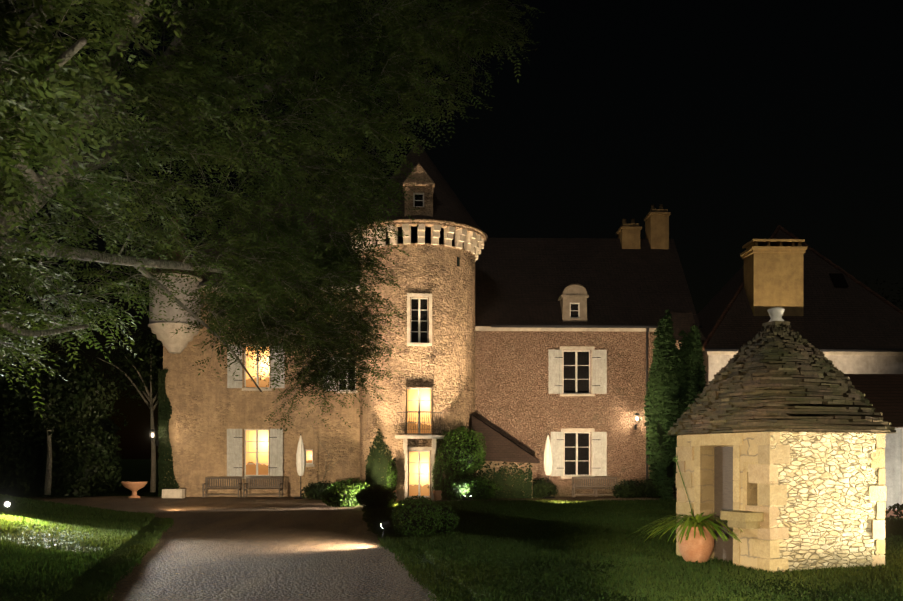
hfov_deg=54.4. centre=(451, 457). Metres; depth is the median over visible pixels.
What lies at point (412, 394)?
lit chateau window
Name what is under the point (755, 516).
well house ashlar
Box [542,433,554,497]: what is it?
parasol pole
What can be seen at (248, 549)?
drive gravel
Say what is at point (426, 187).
dormer
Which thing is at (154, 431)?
lantern cage
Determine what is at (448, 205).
chateau tower roof
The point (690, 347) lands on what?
cypress tree
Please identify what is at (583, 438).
chateau window glass
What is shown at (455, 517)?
box bush
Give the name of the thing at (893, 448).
outbuilding wall
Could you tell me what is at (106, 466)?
bush
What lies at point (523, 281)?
chateau wing roof
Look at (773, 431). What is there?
well house soffit
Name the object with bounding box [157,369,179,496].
ivy
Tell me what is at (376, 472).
topiary bushes
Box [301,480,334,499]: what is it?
bush
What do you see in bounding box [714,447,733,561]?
well house door
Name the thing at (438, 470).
cone bush
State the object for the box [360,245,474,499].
chateau tower wall
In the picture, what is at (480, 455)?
big topiary bush
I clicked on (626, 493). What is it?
border bush
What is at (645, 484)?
border bush
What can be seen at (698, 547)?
terracotta jar
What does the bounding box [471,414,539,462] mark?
chateau cellar roof
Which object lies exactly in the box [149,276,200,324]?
chateau bartizan wall
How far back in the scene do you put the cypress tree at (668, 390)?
37.16 m
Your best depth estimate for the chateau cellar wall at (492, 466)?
40.07 m
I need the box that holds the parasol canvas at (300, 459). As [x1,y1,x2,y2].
[296,436,304,475]
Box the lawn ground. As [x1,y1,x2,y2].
[0,459,902,600]
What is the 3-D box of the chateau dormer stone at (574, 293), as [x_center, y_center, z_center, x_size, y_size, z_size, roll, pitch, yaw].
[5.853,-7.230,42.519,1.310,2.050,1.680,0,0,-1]
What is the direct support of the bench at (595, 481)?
on the drive gravel
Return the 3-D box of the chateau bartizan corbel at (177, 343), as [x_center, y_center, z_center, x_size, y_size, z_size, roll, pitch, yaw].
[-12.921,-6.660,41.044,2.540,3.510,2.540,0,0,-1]
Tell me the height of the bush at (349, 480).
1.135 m
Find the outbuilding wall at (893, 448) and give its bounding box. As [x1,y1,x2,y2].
[884,426,902,508]
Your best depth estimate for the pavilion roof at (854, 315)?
41.18 m
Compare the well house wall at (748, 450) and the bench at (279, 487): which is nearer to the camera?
the well house wall at (748, 450)
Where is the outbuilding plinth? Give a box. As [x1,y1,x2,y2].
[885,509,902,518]
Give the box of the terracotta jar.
[678,526,713,562]
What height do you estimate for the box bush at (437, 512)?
1.038 m
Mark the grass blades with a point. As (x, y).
(624, 520)
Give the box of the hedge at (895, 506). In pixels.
[884,503,902,527]
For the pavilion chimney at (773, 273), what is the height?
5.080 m
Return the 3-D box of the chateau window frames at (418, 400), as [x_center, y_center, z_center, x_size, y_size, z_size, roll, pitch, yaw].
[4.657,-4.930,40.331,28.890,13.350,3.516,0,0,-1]
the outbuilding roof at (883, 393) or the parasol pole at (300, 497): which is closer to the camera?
the outbuilding roof at (883, 393)
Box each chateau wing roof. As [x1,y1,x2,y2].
[195,195,427,282]
[475,238,699,326]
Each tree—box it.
[0,0,544,433]
[0,350,120,494]
[91,323,162,491]
[643,309,685,499]
[678,325,706,413]
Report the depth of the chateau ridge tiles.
42.27 m
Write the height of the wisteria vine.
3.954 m
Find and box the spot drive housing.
[381,520,389,537]
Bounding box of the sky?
[0,0,902,458]
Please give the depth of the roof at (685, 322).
41.07 m
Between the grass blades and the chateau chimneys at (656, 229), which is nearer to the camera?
the grass blades
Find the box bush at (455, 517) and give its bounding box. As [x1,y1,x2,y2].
[433,505,459,534]
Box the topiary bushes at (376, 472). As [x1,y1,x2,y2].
[365,428,532,497]
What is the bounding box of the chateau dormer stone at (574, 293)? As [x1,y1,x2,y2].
[558,284,588,321]
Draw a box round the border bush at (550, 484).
[532,478,557,497]
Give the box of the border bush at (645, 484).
[640,478,676,497]
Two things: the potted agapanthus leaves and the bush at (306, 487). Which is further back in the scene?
the bush at (306, 487)
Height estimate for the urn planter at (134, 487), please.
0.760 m
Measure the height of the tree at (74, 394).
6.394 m
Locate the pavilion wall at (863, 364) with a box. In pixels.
[702,351,902,384]
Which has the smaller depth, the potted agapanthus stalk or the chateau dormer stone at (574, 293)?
the potted agapanthus stalk
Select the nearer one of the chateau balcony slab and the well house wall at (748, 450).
the well house wall at (748, 450)
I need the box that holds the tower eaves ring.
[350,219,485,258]
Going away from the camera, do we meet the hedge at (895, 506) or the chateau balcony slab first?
the hedge at (895, 506)
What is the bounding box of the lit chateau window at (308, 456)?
[306,451,311,462]
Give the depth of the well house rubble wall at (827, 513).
14.26 m
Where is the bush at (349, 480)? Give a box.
[326,478,369,491]
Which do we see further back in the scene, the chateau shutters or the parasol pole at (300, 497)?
the chateau shutters
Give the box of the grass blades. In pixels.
[0,494,902,600]
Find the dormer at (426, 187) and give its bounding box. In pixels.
[403,164,434,216]
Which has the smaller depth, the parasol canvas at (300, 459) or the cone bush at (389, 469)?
the cone bush at (389, 469)
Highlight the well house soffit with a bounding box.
[668,431,886,435]
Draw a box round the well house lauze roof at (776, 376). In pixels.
[667,321,895,434]
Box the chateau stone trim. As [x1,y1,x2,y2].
[201,286,902,499]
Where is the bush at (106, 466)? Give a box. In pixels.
[13,416,122,497]
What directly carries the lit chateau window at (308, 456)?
attached to the chateau wing wall at (208, 408)
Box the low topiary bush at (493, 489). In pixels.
[427,472,502,499]
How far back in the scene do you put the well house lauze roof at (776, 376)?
14.53 m
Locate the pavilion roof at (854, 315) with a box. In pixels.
[697,229,902,352]
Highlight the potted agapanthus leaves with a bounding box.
[632,512,742,543]
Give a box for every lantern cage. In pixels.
[149,427,158,445]
[634,413,639,429]
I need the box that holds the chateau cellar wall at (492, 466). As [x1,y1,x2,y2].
[475,460,532,497]
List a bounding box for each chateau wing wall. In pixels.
[163,291,359,496]
[475,331,677,496]
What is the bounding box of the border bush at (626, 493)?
[611,479,646,497]
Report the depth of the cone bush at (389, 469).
38.27 m
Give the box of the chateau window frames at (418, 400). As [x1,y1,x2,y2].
[244,193,589,496]
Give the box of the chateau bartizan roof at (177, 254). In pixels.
[146,216,204,278]
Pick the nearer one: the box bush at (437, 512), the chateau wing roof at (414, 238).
the box bush at (437, 512)
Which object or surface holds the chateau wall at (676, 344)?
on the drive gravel
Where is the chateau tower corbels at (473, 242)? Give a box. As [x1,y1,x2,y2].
[351,224,483,261]
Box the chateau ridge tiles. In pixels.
[702,225,902,349]
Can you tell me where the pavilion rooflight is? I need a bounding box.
[829,273,848,286]
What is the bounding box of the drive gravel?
[17,496,676,600]
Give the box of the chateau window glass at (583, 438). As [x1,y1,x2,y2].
[339,194,588,474]
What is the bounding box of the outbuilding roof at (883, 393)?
[844,374,902,427]
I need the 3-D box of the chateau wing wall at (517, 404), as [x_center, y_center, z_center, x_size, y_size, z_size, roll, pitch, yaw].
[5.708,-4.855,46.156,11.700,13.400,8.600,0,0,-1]
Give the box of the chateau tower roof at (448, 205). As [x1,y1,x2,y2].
[348,141,487,247]
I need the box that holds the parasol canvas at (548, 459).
[544,435,551,474]
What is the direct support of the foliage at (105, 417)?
on the lawn ground
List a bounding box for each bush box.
[321,485,360,506]
[355,485,396,508]
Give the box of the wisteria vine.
[311,423,338,482]
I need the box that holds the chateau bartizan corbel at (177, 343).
[147,273,202,353]
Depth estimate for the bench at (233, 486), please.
40.85 m
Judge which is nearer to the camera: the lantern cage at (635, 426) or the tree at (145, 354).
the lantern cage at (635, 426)
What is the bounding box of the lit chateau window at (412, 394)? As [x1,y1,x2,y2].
[246,389,430,474]
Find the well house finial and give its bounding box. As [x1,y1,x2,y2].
[767,307,784,321]
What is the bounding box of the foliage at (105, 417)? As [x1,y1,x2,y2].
[12,356,127,492]
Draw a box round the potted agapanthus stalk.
[674,455,692,515]
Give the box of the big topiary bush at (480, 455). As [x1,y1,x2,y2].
[435,426,486,479]
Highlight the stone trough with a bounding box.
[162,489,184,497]
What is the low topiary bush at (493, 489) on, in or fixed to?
on the lawn ground
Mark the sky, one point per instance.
(743, 120)
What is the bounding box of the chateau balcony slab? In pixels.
[394,435,443,453]
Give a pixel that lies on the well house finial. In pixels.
(775, 313)
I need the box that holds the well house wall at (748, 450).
[677,431,769,568]
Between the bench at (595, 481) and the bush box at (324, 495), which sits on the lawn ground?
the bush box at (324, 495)
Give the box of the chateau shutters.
[227,344,606,475]
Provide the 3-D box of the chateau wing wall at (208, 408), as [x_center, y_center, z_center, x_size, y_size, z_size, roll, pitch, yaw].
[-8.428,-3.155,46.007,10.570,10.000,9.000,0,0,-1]
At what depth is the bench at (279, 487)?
40.78 m
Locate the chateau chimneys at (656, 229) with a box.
[616,205,670,248]
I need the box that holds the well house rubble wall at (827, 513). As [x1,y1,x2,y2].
[677,431,884,571]
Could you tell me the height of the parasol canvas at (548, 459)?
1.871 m
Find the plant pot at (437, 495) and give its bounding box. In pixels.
[433,490,441,499]
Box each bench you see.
[202,477,241,497]
[243,477,282,497]
[572,477,618,497]
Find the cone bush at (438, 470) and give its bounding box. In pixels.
[432,460,442,490]
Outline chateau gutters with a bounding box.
[199,282,902,479]
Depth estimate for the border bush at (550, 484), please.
40.32 m
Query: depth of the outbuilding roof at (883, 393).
27.35 m
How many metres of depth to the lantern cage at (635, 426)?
41.75 m
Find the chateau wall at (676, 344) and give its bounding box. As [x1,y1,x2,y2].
[672,340,701,497]
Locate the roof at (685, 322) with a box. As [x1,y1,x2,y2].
[667,312,705,340]
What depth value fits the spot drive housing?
18.00 m
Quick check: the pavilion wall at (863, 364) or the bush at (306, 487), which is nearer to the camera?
the bush at (306, 487)
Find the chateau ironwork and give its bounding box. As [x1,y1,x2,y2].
[234,352,599,467]
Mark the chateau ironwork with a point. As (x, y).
(422, 429)
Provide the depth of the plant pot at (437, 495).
38.30 m
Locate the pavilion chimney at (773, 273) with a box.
[740,239,806,315]
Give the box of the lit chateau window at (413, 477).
[246,347,429,497]
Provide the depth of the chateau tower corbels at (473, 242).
38.92 m
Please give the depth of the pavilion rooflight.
42.75 m
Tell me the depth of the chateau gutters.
41.42 m
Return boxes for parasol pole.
[294,434,306,498]
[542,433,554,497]
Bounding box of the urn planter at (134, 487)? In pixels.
[121,481,147,497]
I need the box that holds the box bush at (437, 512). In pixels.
[390,495,442,537]
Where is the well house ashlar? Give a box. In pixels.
[676,431,885,572]
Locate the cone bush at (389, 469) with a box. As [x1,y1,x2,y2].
[386,460,397,489]

